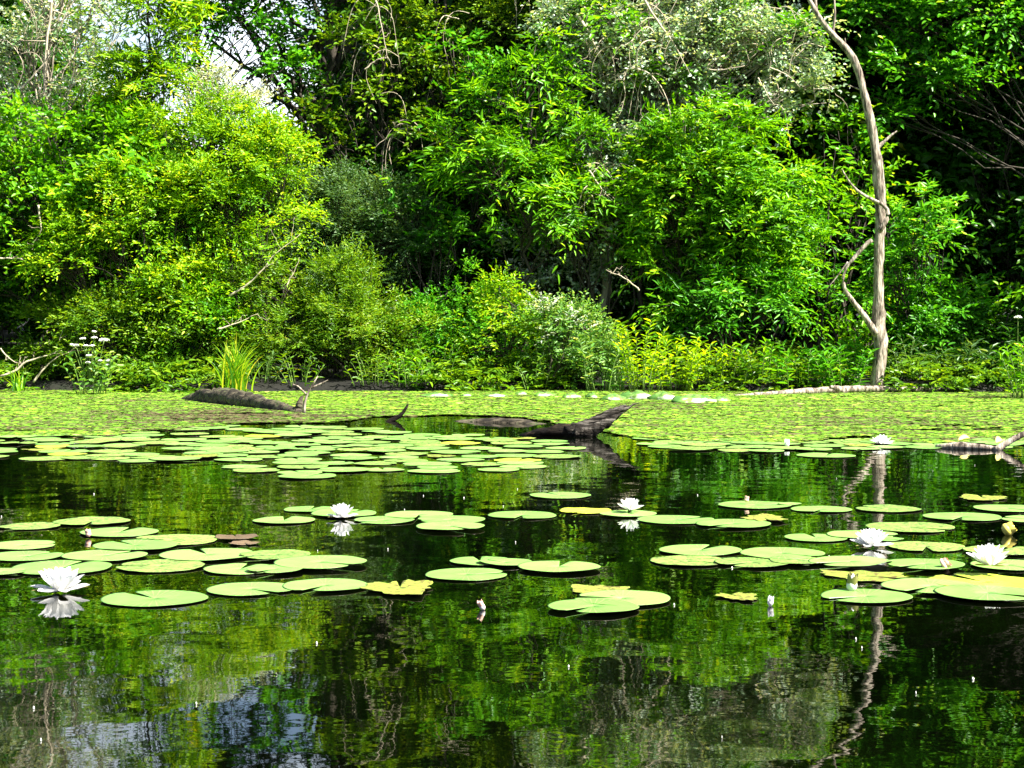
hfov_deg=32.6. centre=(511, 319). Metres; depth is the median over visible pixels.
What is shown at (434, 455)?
lily pad
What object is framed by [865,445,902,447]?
lily pad
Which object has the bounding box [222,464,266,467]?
lily pad
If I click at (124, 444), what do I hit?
lily pad
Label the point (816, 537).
lily pad
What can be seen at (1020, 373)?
leafy herb
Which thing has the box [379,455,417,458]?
lily pad
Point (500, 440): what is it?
lily pad
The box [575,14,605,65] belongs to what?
bare branch
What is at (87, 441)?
lily pad
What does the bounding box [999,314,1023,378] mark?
leafy herb
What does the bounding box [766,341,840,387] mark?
leafy herb
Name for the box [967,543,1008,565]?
water lily
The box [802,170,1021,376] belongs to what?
shrub
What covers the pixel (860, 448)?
lily pad
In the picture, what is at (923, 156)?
forest tree
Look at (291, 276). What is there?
bare branch
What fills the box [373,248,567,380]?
shrub
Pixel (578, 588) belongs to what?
lily pad
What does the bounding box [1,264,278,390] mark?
shrub
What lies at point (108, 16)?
bare branch
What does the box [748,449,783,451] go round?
lily pad
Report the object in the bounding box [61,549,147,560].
lily pad
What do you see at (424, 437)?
lily pad
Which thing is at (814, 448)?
lily pad
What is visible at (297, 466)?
lily pad
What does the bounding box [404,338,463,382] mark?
leafy herb
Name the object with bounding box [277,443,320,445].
lily pad
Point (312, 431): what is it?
lily pad
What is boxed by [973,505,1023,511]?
lily pad
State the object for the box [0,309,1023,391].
ground
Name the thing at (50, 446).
lily pad
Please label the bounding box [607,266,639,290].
bare branch
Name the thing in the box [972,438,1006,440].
lily pad
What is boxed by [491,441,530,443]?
lily pad
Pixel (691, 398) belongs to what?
stone
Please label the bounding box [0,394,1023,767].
water
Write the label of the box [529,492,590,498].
lily pad
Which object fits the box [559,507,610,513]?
lily pad
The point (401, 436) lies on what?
lily pad
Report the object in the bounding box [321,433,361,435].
lily pad
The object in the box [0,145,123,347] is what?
understory bush
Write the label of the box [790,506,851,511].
lily pad
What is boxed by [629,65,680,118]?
bare branch
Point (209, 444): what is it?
lily pad
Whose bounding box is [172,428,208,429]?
lily pad
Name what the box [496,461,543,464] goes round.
lily pad
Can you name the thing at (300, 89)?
dark tree
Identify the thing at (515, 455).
lily pad
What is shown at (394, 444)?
lily pad
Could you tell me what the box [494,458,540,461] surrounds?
lily pad
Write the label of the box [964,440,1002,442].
lily pad
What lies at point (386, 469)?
lily pad
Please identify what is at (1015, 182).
understory bush
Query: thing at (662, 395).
stone
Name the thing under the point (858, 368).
leafy herb
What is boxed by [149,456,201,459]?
lily pad
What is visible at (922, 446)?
lily pad
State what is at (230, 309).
shrub
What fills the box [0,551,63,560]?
lily pad
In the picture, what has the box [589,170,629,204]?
bare branch
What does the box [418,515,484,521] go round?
lily pad
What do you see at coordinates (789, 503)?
lily pad
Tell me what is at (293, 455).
lily pad
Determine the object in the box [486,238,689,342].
forest tree
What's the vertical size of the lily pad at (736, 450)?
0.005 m
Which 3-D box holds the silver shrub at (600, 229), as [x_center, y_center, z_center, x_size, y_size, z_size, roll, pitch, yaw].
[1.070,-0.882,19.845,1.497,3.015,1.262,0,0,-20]
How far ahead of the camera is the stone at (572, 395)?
16.72 m
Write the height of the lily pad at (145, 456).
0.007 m
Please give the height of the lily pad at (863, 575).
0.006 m
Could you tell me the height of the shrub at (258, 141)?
3.291 m
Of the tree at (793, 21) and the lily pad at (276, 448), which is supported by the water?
the lily pad at (276, 448)
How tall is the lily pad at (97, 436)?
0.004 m
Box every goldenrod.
[612,318,681,391]
[613,353,693,387]
[645,332,708,390]
[671,334,738,383]
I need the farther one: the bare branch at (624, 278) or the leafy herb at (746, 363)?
the bare branch at (624, 278)
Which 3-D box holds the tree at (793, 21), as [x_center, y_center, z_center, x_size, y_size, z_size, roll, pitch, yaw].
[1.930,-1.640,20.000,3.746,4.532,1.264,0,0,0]
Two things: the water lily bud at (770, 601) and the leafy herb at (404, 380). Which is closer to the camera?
the water lily bud at (770, 601)
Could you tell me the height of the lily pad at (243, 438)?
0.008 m
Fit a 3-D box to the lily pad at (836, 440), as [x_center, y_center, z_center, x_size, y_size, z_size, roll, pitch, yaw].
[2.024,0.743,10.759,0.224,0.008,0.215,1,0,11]
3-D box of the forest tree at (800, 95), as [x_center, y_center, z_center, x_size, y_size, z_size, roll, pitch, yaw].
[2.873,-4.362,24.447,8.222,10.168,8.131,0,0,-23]
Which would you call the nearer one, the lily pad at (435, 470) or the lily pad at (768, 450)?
the lily pad at (435, 470)
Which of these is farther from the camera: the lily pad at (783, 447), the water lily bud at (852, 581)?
the lily pad at (783, 447)
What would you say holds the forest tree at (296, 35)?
on the ground
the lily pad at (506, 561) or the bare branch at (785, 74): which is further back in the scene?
the bare branch at (785, 74)
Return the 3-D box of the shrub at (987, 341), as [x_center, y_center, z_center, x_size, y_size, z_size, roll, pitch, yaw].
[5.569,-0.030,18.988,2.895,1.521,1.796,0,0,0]
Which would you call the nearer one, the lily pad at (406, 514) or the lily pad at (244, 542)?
the lily pad at (244, 542)
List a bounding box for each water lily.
[31,566,89,592]
[327,503,357,517]
[617,498,643,509]
[850,528,892,546]
[871,434,892,443]
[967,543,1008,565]
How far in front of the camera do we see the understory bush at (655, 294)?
24.93 m
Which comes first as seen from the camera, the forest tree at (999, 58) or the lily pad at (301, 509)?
the lily pad at (301, 509)
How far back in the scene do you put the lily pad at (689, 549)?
5.68 m
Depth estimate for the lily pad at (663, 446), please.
10.33 m
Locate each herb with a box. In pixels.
[232,349,291,382]
[263,351,324,386]
[344,347,404,385]
[373,348,433,386]
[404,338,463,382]
[513,352,556,389]
[568,321,631,391]
[593,326,640,389]
[707,346,762,385]
[729,336,806,383]
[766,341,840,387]
[800,335,878,385]
[885,334,946,381]
[930,337,1006,380]
[992,337,1023,398]
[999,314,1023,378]
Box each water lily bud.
[84,529,90,536]
[477,599,484,609]
[767,595,773,605]
[846,572,857,590]
[939,558,951,570]
[1001,521,1016,535]
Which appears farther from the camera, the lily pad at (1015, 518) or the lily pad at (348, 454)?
the lily pad at (348, 454)
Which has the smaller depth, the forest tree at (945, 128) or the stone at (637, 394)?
the stone at (637, 394)
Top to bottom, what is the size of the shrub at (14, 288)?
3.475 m
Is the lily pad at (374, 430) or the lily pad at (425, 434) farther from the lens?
the lily pad at (374, 430)
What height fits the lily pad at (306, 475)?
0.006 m
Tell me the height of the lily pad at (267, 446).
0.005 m
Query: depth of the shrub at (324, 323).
18.84 m
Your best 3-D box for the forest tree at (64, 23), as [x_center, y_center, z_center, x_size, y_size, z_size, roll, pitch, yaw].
[-10.604,-4.417,26.865,7.128,10.021,7.966,0,0,12]
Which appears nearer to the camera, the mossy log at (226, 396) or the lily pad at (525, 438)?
the lily pad at (525, 438)
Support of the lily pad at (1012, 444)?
on the water
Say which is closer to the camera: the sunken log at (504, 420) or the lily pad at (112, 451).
the lily pad at (112, 451)
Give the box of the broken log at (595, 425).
[519,402,638,436]
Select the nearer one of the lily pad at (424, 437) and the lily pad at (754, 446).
the lily pad at (754, 446)
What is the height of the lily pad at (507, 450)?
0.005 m
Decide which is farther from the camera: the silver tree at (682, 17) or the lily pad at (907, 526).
the silver tree at (682, 17)
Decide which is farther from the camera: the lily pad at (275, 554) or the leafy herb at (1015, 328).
the leafy herb at (1015, 328)
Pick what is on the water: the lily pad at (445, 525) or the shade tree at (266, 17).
the lily pad at (445, 525)
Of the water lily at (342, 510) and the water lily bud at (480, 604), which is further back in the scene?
the water lily at (342, 510)
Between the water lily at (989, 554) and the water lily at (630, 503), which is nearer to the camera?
the water lily at (989, 554)
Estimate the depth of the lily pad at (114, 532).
6.15 m
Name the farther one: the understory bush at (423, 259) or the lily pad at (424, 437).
the understory bush at (423, 259)
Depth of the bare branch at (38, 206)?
18.80 m
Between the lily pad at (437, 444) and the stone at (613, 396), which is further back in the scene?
the stone at (613, 396)
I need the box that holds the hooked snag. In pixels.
[386,404,408,420]
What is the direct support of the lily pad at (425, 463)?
on the water
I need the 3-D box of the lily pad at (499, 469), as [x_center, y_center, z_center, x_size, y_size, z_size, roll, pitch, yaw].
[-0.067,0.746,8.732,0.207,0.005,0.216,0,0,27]
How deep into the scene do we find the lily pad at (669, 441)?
10.76 m
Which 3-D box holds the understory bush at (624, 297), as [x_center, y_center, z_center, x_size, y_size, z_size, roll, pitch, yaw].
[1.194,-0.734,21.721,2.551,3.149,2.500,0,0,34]
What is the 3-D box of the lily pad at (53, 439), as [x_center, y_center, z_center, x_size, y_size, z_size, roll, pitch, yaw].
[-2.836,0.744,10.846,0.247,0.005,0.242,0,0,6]
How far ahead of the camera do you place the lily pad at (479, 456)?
9.54 m
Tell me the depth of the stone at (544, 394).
17.07 m
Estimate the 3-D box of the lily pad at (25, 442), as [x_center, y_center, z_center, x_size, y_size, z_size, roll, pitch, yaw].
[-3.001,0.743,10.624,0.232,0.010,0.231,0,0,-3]
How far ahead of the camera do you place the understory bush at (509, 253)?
21.16 m
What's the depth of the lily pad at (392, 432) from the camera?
11.57 m
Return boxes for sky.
[29,0,396,300]
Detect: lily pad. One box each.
[0,435,37,437]
[0,441,36,443]
[0,448,17,452]
[0,522,59,529]
[0,540,54,549]
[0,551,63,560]
[0,568,25,574]
[11,560,111,574]
[18,456,67,460]
[22,437,59,439]
[22,448,59,450]
[33,439,74,440]
[35,445,67,447]
[36,442,73,444]
[38,449,88,452]
[47,452,86,455]
[52,516,130,524]
[60,455,99,458]
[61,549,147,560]
[67,444,102,446]
[70,440,108,442]
[80,527,158,536]
[83,437,121,441]
[85,435,122,437]
[85,453,124,456]
[89,449,135,452]
[92,539,177,549]
[93,456,129,459]
[100,445,137,447]
[100,590,207,606]
[103,443,145,445]
[114,437,145,438]
[116,559,204,571]
[117,458,158,461]
[120,438,158,440]
[120,452,158,455]
[122,434,164,436]
[130,455,173,458]
[131,431,159,433]
[133,441,177,443]
[136,534,216,544]
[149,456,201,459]
[159,548,250,560]
[160,438,205,440]
[162,447,199,449]
[164,442,201,444]
[170,432,208,434]
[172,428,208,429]
[184,451,219,453]
[184,454,217,456]
[187,443,228,446]
[196,440,235,442]
[196,446,231,450]
[197,426,228,428]
[199,435,242,437]
[202,440,241,442]
[203,563,267,574]
[206,582,289,595]
[207,449,249,452]
[211,444,252,447]
[213,457,261,460]
[215,453,247,456]
[215,534,257,538]
[219,437,262,439]
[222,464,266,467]
[226,428,260,429]
[230,540,259,544]
[232,447,264,449]
[233,468,278,471]
[238,440,270,441]
[239,450,278,452]
[240,549,310,559]
[242,429,271,431]
[244,434,279,437]
[246,455,284,457]
[246,564,302,572]
[249,441,291,443]
[252,516,314,523]
[253,430,290,432]
[255,445,294,447]
[265,447,304,449]
[271,428,304,429]
[272,460,320,463]
[274,432,311,435]
[274,457,321,460]
[274,555,366,568]
[276,464,327,468]
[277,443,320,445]
[277,470,321,473]
[278,454,317,456]
[278,473,335,477]
[283,506,333,511]
[283,578,366,590]
[285,425,311,426]
[285,451,329,453]
[291,439,327,441]
[297,430,330,432]
[298,448,335,450]
[300,426,335,428]
[309,446,343,447]
[311,427,345,429]
[311,508,375,515]
[313,436,351,438]
[313,461,353,464]
[315,440,355,443]
[318,467,370,471]
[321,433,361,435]
[324,430,353,432]
[330,453,370,456]
[332,444,372,446]
[333,456,377,459]
[337,448,374,450]
[339,438,373,439]
[344,427,383,429]
[352,436,384,438]
[352,440,389,443]
[353,461,395,464]
[354,516,414,523]
[359,579,432,594]
[363,430,389,431]
[367,435,389,437]
[367,448,404,451]
[367,468,403,470]
[368,446,405,448]
[373,443,413,446]
[376,431,410,433]
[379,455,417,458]
[382,438,409,439]
[384,458,427,461]
[384,511,452,517]
[385,452,427,455]
[387,435,424,437]
[399,441,440,443]
[400,439,438,441]
[402,461,451,465]
[403,433,440,435]
[406,446,449,449]
[407,469,459,472]
[409,437,442,438]
[414,443,448,445]
[416,521,484,529]
[417,465,457,468]
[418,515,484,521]
[425,568,506,580]
[427,454,455,456]
[430,450,480,453]
[432,435,465,437]
[436,437,474,439]
[436,458,484,461]
[441,441,478,444]
[449,556,504,564]
[452,434,484,435]
[460,446,501,449]
[461,462,503,465]
[462,455,498,457]
[474,437,512,439]
[478,468,518,470]
[479,558,530,565]
[483,439,516,441]
[488,449,527,451]
[488,511,555,518]
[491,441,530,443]
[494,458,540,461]
[495,454,534,456]
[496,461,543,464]
[499,465,545,468]
[503,444,542,447]
[513,437,534,438]
[518,561,600,571]
[526,450,563,452]
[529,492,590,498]
[531,440,566,441]
[532,454,580,457]
[534,442,568,444]
[546,446,585,449]
[548,598,638,612]
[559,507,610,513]
[571,584,629,595]
[574,590,669,604]
[599,510,656,516]
[633,437,658,439]
[636,442,671,444]
[637,515,713,523]
[648,445,689,447]
[650,555,720,565]
[653,440,685,441]
[659,544,741,555]
[668,442,702,443]
[670,446,712,449]
[682,443,726,445]
[686,440,717,441]
[696,519,770,527]
[706,446,743,448]
[708,442,738,444]
[714,557,785,566]
[714,592,756,599]
[718,448,749,451]
[718,501,790,508]
[730,441,771,443]
[732,444,772,447]
[740,513,787,520]
[740,547,824,558]
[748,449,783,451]
[764,446,810,448]
[769,442,799,444]
[769,556,826,563]
[779,502,801,504]
[784,533,846,541]
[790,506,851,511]
[795,441,827,443]
[795,448,831,449]
[796,453,855,457]
[804,444,847,446]
[808,555,891,565]
[819,569,906,581]
[821,589,912,602]
[824,439,858,441]
[826,530,896,537]
[833,442,872,444]
[841,446,880,449]
[844,438,875,440]
[844,444,873,445]
[856,504,920,511]
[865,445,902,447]
[865,522,954,531]
[880,578,974,592]
[882,537,903,540]
[886,558,964,568]
[888,442,913,444]
[888,541,964,551]
[903,445,936,448]
[912,442,944,445]
[922,512,1001,520]
[928,573,1023,587]
[934,585,1023,599]
[960,494,1006,500]
[962,545,1023,554]
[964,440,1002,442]
[970,559,1023,569]
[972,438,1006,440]
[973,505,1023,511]
[985,442,1020,445]
[1001,515,1023,521]
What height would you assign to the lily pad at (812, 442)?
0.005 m
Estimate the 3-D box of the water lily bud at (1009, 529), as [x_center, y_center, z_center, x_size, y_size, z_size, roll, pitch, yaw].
[1.732,0.728,6.100,0.046,0.049,0.049,-33,0,11]
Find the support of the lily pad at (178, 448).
on the water
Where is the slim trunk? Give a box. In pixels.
[953,84,966,344]
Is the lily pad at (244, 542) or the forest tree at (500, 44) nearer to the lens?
the lily pad at (244, 542)
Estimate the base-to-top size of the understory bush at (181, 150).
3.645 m
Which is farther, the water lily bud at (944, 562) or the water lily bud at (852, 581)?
the water lily bud at (944, 562)
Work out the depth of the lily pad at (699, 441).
10.71 m
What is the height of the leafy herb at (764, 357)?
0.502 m
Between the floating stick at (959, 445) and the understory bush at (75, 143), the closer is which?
the floating stick at (959, 445)
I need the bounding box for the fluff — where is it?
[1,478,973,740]
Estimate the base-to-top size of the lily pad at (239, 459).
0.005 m
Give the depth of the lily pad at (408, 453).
9.78 m
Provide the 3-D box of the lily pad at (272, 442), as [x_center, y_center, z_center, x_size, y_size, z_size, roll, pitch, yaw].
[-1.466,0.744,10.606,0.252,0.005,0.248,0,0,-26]
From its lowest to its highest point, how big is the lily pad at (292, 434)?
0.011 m
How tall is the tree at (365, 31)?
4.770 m
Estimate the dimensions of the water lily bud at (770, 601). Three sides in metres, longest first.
0.027 x 0.016 x 0.016 m
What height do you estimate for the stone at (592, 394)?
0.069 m
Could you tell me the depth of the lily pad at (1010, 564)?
5.32 m
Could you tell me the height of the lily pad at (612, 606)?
0.007 m
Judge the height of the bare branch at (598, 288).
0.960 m
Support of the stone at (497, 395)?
in the water
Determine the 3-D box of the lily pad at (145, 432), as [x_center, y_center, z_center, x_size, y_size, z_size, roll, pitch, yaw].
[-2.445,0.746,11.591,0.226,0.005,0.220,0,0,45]
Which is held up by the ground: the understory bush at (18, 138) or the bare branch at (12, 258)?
the understory bush at (18, 138)
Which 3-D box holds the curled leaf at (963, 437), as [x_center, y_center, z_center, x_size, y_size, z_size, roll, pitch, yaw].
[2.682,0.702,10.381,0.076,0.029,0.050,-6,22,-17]
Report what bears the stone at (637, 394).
in the water
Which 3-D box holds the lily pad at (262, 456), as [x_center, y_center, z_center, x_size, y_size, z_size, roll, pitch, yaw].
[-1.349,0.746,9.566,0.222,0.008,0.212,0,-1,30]
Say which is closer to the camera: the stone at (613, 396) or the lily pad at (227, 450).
the lily pad at (227, 450)
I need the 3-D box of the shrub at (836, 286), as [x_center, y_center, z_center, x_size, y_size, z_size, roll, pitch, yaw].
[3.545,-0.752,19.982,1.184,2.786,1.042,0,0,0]
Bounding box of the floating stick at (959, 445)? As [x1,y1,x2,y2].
[935,442,994,449]
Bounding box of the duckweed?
[0,389,1023,442]
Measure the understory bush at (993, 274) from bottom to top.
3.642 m
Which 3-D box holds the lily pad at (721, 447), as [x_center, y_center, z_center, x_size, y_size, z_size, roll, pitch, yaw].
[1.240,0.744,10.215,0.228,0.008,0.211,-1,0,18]
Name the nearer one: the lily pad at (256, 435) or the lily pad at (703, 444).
the lily pad at (703, 444)
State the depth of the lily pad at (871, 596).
4.73 m
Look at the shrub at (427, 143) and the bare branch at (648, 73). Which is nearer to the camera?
the bare branch at (648, 73)
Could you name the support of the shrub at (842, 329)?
on the ground
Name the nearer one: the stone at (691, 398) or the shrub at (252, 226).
the stone at (691, 398)
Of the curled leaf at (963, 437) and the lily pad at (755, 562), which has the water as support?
the lily pad at (755, 562)
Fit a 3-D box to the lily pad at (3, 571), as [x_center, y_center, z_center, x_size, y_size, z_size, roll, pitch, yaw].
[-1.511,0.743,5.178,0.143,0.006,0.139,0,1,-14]
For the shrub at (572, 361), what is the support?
on the ground
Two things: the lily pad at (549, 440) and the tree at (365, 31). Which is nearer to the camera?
the lily pad at (549, 440)
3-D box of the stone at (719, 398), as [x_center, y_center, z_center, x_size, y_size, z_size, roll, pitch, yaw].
[1.908,0.724,16.045,0.219,0.065,0.102,0,0,0]
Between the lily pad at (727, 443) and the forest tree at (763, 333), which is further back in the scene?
the forest tree at (763, 333)
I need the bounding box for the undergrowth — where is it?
[0,337,1023,392]
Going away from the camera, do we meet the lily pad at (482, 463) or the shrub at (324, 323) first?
the lily pad at (482, 463)
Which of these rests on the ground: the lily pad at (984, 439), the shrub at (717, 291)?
the shrub at (717, 291)
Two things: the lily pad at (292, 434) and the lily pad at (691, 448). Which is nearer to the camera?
the lily pad at (691, 448)
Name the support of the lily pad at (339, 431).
on the water
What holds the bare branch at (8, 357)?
attached to the bare branch at (18, 368)
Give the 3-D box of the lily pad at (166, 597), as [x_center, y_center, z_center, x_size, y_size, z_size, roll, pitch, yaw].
[-0.959,0.746,4.694,0.278,0.005,0.274,0,0,-43]
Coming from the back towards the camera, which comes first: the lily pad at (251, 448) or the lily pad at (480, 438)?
the lily pad at (480, 438)
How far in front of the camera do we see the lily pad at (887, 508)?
6.93 m
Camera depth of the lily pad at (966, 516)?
6.65 m
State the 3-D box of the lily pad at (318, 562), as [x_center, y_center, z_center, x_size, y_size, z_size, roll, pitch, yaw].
[-0.591,0.740,5.360,0.278,0.005,0.293,0,0,34]
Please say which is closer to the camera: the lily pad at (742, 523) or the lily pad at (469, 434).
the lily pad at (742, 523)
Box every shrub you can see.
[0,87,272,378]
[0,101,89,359]
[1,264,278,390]
[3,149,234,357]
[89,77,334,366]
[106,270,288,380]
[168,53,282,327]
[189,202,316,374]
[211,231,478,384]
[234,151,462,368]
[333,127,692,360]
[360,161,490,357]
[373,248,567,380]
[443,260,552,379]
[472,173,672,349]
[497,287,638,387]
[514,285,609,388]
[539,107,673,369]
[588,77,859,375]
[636,251,833,374]
[781,98,927,365]
[789,134,871,365]
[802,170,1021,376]
[891,279,1023,387]
[921,57,1023,330]
[990,203,1023,377]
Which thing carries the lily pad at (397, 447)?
on the water
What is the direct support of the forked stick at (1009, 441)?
in the water
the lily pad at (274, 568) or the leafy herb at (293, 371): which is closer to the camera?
the lily pad at (274, 568)
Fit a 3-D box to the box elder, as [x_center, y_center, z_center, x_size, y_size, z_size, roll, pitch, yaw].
[0.146,-1.389,19.694,2.905,4.084,2.022,0,0,0]
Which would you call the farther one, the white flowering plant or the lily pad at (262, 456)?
the white flowering plant
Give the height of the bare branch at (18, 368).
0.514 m
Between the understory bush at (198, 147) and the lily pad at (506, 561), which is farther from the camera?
the understory bush at (198, 147)
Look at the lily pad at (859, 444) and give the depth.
10.40 m
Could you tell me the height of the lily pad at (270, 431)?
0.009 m
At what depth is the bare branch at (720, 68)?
19.59 m
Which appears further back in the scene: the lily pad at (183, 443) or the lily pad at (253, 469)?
the lily pad at (183, 443)
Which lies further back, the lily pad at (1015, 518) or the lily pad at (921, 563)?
the lily pad at (1015, 518)
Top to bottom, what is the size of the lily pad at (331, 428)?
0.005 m
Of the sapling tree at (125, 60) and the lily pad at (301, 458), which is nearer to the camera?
the lily pad at (301, 458)
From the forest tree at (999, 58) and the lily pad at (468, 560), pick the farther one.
the forest tree at (999, 58)
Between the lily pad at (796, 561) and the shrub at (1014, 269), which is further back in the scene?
the shrub at (1014, 269)
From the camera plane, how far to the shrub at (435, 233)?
19.97 m
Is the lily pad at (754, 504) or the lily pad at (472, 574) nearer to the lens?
the lily pad at (472, 574)
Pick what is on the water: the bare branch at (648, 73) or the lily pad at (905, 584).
the lily pad at (905, 584)
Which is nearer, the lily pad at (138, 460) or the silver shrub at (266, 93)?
the lily pad at (138, 460)
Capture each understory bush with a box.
[0,92,211,358]
[0,100,73,321]
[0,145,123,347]
[0,186,40,354]
[6,109,95,340]
[84,140,191,284]
[86,85,201,143]
[165,200,271,348]
[172,137,230,167]
[220,149,375,357]
[230,117,390,348]
[360,146,505,341]
[364,147,491,347]
[420,130,587,363]
[519,239,613,340]
[532,142,697,357]
[611,242,753,349]
[653,162,798,351]
[727,148,873,356]
[742,225,866,348]
[837,132,1012,344]
[869,170,1016,344]
[947,131,1023,335]
[955,254,1013,317]
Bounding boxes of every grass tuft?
[7,368,30,391]
[203,331,264,391]
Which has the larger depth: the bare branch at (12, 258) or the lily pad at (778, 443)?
the bare branch at (12, 258)
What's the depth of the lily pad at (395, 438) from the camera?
10.97 m
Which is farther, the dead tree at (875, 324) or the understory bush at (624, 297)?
the understory bush at (624, 297)
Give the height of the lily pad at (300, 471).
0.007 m
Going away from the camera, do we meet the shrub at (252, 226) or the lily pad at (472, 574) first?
the lily pad at (472, 574)
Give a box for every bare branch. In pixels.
[0,250,25,263]
[0,333,61,376]
[0,348,22,368]
[8,0,69,109]
[19,32,65,90]
[28,205,41,244]
[33,347,75,381]
[97,6,117,31]
[218,313,269,329]
[229,223,298,296]
[285,261,298,286]
[364,52,388,69]
[375,0,395,64]
[560,240,676,318]
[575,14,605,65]
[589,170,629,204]
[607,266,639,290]
[617,68,640,115]
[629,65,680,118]
[644,0,689,73]
[707,55,744,74]
[758,77,782,110]
[770,67,803,87]
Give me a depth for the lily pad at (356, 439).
10.90 m
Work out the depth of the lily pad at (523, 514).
6.71 m
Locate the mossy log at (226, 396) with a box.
[181,387,302,411]
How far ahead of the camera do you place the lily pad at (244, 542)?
5.87 m
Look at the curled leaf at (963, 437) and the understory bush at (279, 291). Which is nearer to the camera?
the curled leaf at (963, 437)
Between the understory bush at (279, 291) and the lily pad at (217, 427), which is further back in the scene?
the understory bush at (279, 291)
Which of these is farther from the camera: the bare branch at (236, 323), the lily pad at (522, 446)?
the bare branch at (236, 323)
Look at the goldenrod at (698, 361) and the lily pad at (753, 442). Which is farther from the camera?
the goldenrod at (698, 361)
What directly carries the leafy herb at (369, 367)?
on the ground
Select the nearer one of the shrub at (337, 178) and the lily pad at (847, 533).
the lily pad at (847, 533)
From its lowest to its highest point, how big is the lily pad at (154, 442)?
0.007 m
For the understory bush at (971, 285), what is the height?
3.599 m
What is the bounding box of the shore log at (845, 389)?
[735,385,940,394]
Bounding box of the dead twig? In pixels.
[292,376,327,412]
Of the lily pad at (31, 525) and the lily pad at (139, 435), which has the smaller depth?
the lily pad at (31, 525)
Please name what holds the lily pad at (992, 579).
on the water
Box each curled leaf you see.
[957,434,969,440]
[995,436,1004,442]
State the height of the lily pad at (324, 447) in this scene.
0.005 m
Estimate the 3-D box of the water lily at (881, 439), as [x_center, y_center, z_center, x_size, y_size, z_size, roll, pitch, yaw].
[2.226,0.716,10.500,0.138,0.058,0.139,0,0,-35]
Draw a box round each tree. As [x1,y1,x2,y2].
[0,0,161,363]
[0,0,171,156]
[5,21,92,107]
[11,0,129,117]
[19,0,92,127]
[64,0,225,356]
[106,0,324,354]
[159,0,487,355]
[258,1,495,326]
[259,0,577,346]
[277,0,484,360]
[323,0,618,174]
[327,0,590,345]
[352,0,740,279]
[358,0,925,351]
[415,24,532,344]
[476,0,988,349]
[484,0,860,367]
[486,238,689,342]
[518,0,836,368]
[588,0,1020,348]
[749,286,766,341]
[753,20,1019,343]
[783,0,1023,177]
[804,0,1023,343]
[807,0,896,385]
[823,272,840,340]
[842,8,1023,323]
[890,25,1003,342]
[980,30,1021,119]
[982,35,1023,86]
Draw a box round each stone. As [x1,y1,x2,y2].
[420,392,452,396]
[482,393,506,396]
[515,391,526,394]
[534,392,555,395]
[562,393,580,397]
[585,392,597,397]
[601,393,626,399]
[620,390,650,398]
[647,391,674,399]
[671,394,716,402]
[712,396,730,400]
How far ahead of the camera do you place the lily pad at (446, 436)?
11.12 m
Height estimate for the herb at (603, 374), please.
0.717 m
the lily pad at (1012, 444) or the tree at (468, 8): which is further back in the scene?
the tree at (468, 8)
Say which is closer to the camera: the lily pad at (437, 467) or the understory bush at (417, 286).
the lily pad at (437, 467)
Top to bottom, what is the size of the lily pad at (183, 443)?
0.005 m
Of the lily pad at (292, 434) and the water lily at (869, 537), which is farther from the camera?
the lily pad at (292, 434)
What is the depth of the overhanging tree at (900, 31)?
20.73 m
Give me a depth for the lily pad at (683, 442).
10.59 m
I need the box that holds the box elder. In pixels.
[399,18,651,372]
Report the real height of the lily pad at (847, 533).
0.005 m
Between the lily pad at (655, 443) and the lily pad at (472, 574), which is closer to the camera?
the lily pad at (472, 574)
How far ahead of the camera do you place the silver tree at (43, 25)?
21.49 m
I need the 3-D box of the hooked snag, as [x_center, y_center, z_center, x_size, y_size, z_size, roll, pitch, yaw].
[-0.860,0.698,12.994,0.188,0.154,0.036,0,0,0]
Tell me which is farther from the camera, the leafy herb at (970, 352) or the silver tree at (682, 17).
the silver tree at (682, 17)
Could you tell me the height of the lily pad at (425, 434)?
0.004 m
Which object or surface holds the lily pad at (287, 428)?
on the water
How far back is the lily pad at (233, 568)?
5.24 m
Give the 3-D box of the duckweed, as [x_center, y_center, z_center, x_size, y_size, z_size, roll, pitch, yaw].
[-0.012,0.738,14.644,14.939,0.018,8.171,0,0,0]
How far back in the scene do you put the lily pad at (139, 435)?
11.28 m
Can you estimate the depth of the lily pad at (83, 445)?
10.34 m
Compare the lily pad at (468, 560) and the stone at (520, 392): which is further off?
the stone at (520, 392)
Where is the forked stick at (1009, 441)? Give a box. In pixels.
[992,431,1023,449]
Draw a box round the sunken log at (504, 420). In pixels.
[456,418,544,423]
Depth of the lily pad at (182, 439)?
10.93 m
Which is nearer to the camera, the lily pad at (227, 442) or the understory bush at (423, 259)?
the lily pad at (227, 442)
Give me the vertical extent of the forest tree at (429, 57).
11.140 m
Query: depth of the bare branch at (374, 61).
20.49 m
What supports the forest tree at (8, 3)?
on the ground
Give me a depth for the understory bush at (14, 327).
21.63 m
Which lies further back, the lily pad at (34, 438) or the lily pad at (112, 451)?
the lily pad at (34, 438)
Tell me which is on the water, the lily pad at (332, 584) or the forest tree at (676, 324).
the lily pad at (332, 584)
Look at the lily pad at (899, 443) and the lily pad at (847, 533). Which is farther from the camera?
the lily pad at (899, 443)
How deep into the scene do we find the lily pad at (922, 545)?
5.77 m
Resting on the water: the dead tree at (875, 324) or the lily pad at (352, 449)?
the lily pad at (352, 449)
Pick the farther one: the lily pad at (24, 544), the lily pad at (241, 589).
the lily pad at (24, 544)
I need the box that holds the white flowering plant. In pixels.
[60,330,119,394]
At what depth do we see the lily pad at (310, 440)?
10.78 m
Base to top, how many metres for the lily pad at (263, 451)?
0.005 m
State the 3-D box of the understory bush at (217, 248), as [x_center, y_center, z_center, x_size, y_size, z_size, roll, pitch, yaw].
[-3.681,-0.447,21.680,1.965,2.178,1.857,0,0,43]

